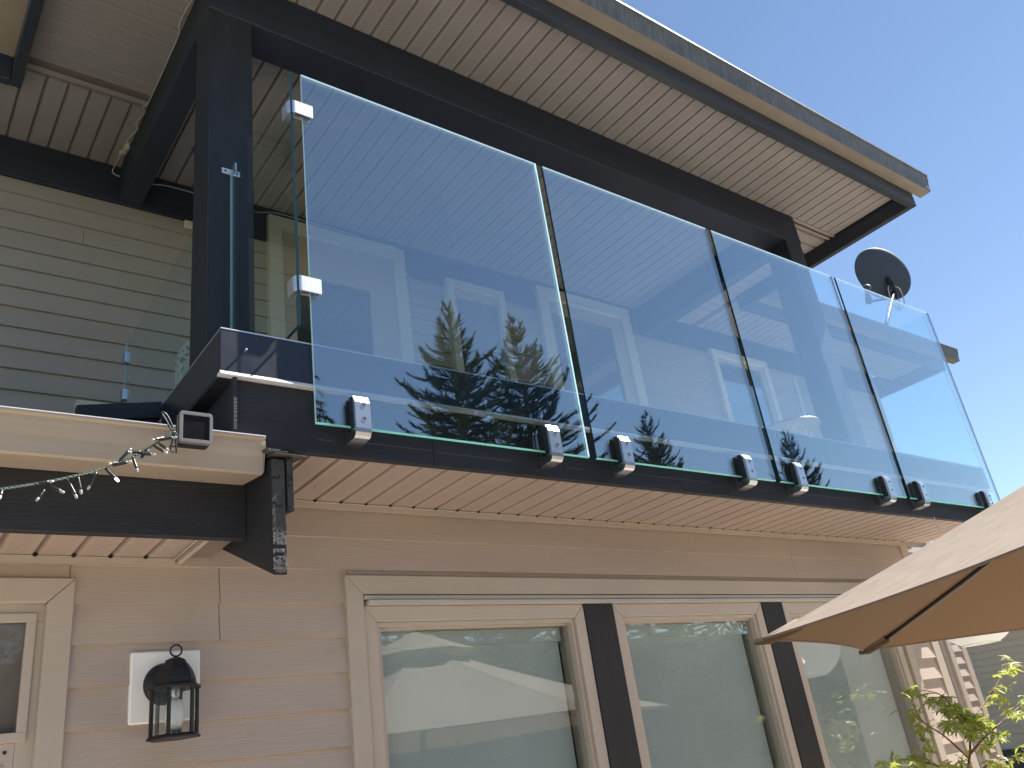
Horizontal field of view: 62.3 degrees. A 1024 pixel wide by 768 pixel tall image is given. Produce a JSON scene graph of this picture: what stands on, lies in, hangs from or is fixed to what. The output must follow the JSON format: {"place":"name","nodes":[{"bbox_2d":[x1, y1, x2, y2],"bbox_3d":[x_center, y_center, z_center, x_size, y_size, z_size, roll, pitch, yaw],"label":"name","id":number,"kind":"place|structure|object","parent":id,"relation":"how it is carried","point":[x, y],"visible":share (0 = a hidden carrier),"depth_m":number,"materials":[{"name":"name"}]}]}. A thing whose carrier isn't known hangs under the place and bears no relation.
{"place":"outdoors","nodes":[
{"label":"outdoors","id":0,"kind":"place"},
{"bbox_2d":[767,416,820,434],"bbox_3d":[2.339,0.694,6.779,0.470,0.761,0.470,10,-30,-36],"label":"side table","id":1,"kind":"object","parent":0,"point":[805,425],"visible":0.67,"depth_m":6.83,"materials":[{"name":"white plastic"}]},
{"bbox_2d":[619,0,1023,542],"label":"sky","id":2,"kind":"structure","parent":0,"point":[937,86],"materials":[{"name":"blue"}]},
{"bbox_2d":[754,486,1023,654],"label":"patio umbrella","id":3,"kind":"object","parent":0,"point":[964,579],"visible":1,"depth_m":3.28,"materials":[{"name":"fabric"}]},
{"bbox_2d":[874,655,1023,767],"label":"japanese maple","id":4,"kind":"object","parent":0,"point":[969,724],"visible":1,"depth_m":5.03,"materials":[{"name":"green plant"}]},
{"bbox_2d":[966,630,1023,767],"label":"neighbour house","id":5,"kind":"structure","parent":0,"point":[987,662],"depth_m":12.27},
{"label":"lawn","id":6,"kind":"structure","parent":0,"visible":0},
{"bbox_2d":[0,0,1005,767],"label":"house","id":7,"kind":"structure","parent":6,"relation":"on","point":[296,576],"depth_m":5.17,"materials":[{"name":"beige wood"}]},
{"bbox_2d":[0,577,75,767],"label":"door","id":8,"kind":"structure","parent":7,"relation":"in","point":[36,614],"depth_m":2.83,"materials":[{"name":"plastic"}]},
{"bbox_2d":[128,644,200,742],"bbox_3d":[-1.181,1.071,2.946,0.242,0.313,0.211,10,-30,-36],"label":"wall lantern","id":9,"kind":"object","parent":7,"relation":"attached to","point":[165,686],"depth_m":2.94,"materials":[{"name":"black metal"}]},
{"bbox_2d":[174,340,189,387],"bbox_3d":[-1.671,0.312,4.799,0.610,0.913,0.620,10,-30,-36],"label":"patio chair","id":10,"kind":"object","parent":7,"relation":"on","point":[182,362],"visible":0.04,"depth_m":4.55,"materials":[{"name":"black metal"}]},
{"bbox_2d":[184,211,192,228],"bbox_3d":[-2.305,-1.269,6.357,0.242,0.313,0.211,10,-30,-36],"label":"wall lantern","id":11,"kind":"object","parent":7,"relation":"attached to","point":[188,224],"depth_m":6.34,"materials":[{"name":"metal"}]},
{"bbox_2d":[175,411,212,449],"bbox_3d":[-1.060,0.164,2.793,0.112,0.111,0.108,10,-30,-36],"label":"floodlight","id":12,"kind":"object","parent":7,"relation":"attached to","point":[193,430],"visible":0.99,"depth_m":2.75,"materials":[{"name":"grey plastic"}]},
{"bbox_2d":[0,411,177,500],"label":"string lights","id":13,"kind":"object","parent":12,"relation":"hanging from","point":[121,461],"visible":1,"depth_m":2.50,"materials":[{"name":"plastic"}]},
{"bbox_2d":[112,0,414,292],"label":"extension cord","id":14,"kind":"object","parent":7,"relation":"attached to","point":[125,149],"visible":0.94,"depth_m":5.98,"materials":[{"name":"black plastic"}]},
{"bbox_2d":[266,214,414,362],"bbox_3d":[-1.283,0.006,6.578,1.240,2.800,0.080,10,-30,-36],"label":"door","id":15,"kind":"structure","parent":7,"relation":"in","point":[362,306],"depth_m":6.92,"materials":[{"name":"glass"}]},
{"bbox_2d":[443,277,516,380],"bbox_3d":[-0.232,-0.053,7.492,0.650,1.890,0.080,10,-30,-36],"label":"window","id":16,"kind":"structure","parent":7,"relation":"in","point":[478,325],"depth_m":7.70,"materials":[{"name":"glass"}]},
{"bbox_2d":[120,72,999,513],"bbox_3d":[0.556,0.312,5.936,5.707,1.774,2.679,10,-30,-36],"label":"glass railing","id":17,"kind":"object","parent":7,"relation":"attached to","point":[356,426],"visible":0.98,"depth_m":4.19,"materials":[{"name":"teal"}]},
{"bbox_2d":[534,285,648,405],"bbox_3d":[0.911,0.396,8.189,1.260,2.820,0.080,10,-30,-36],"label":"window","id":18,"kind":"structure","parent":7,"relation":"in","point":[610,368],"depth_m":8.55,"materials":[{"name":"glass"}]},
{"bbox_2d":[343,575,947,767],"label":"window","id":19,"kind":"structure","parent":7,"relation":"in","point":[445,671],"depth_m":4.28,"materials":[{"name":"glass"}]},
{"bbox_2d":[707,348,782,427],"bbox_3d":[2.804,0.512,9.707,1.030,1.860,0.080,10,-30,-36],"label":"window","id":20,"kind":"structure","parent":7,"relation":"in","point":[734,396],"depth_m":9.90,"materials":[{"name":"glass"}]},
{"bbox_2d":[854,248,910,324],"bbox_3d":[5.360,-1.286,12.262,1.288,1.724,0.332,7,-29,-31],"label":"satellite dish","id":21,"kind":"object","parent":7,"relation":"attached to","point":[884,272],"visible":0.98,"depth_m":12.48,"materials":[{"name":"black metal"}]},
{"bbox_2d":[938,640,991,767],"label":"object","id":22,"kind":"structure","parent":7,"relation":"in","point":[946,648],"depth_m":10.05,"materials":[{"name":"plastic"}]}
]}

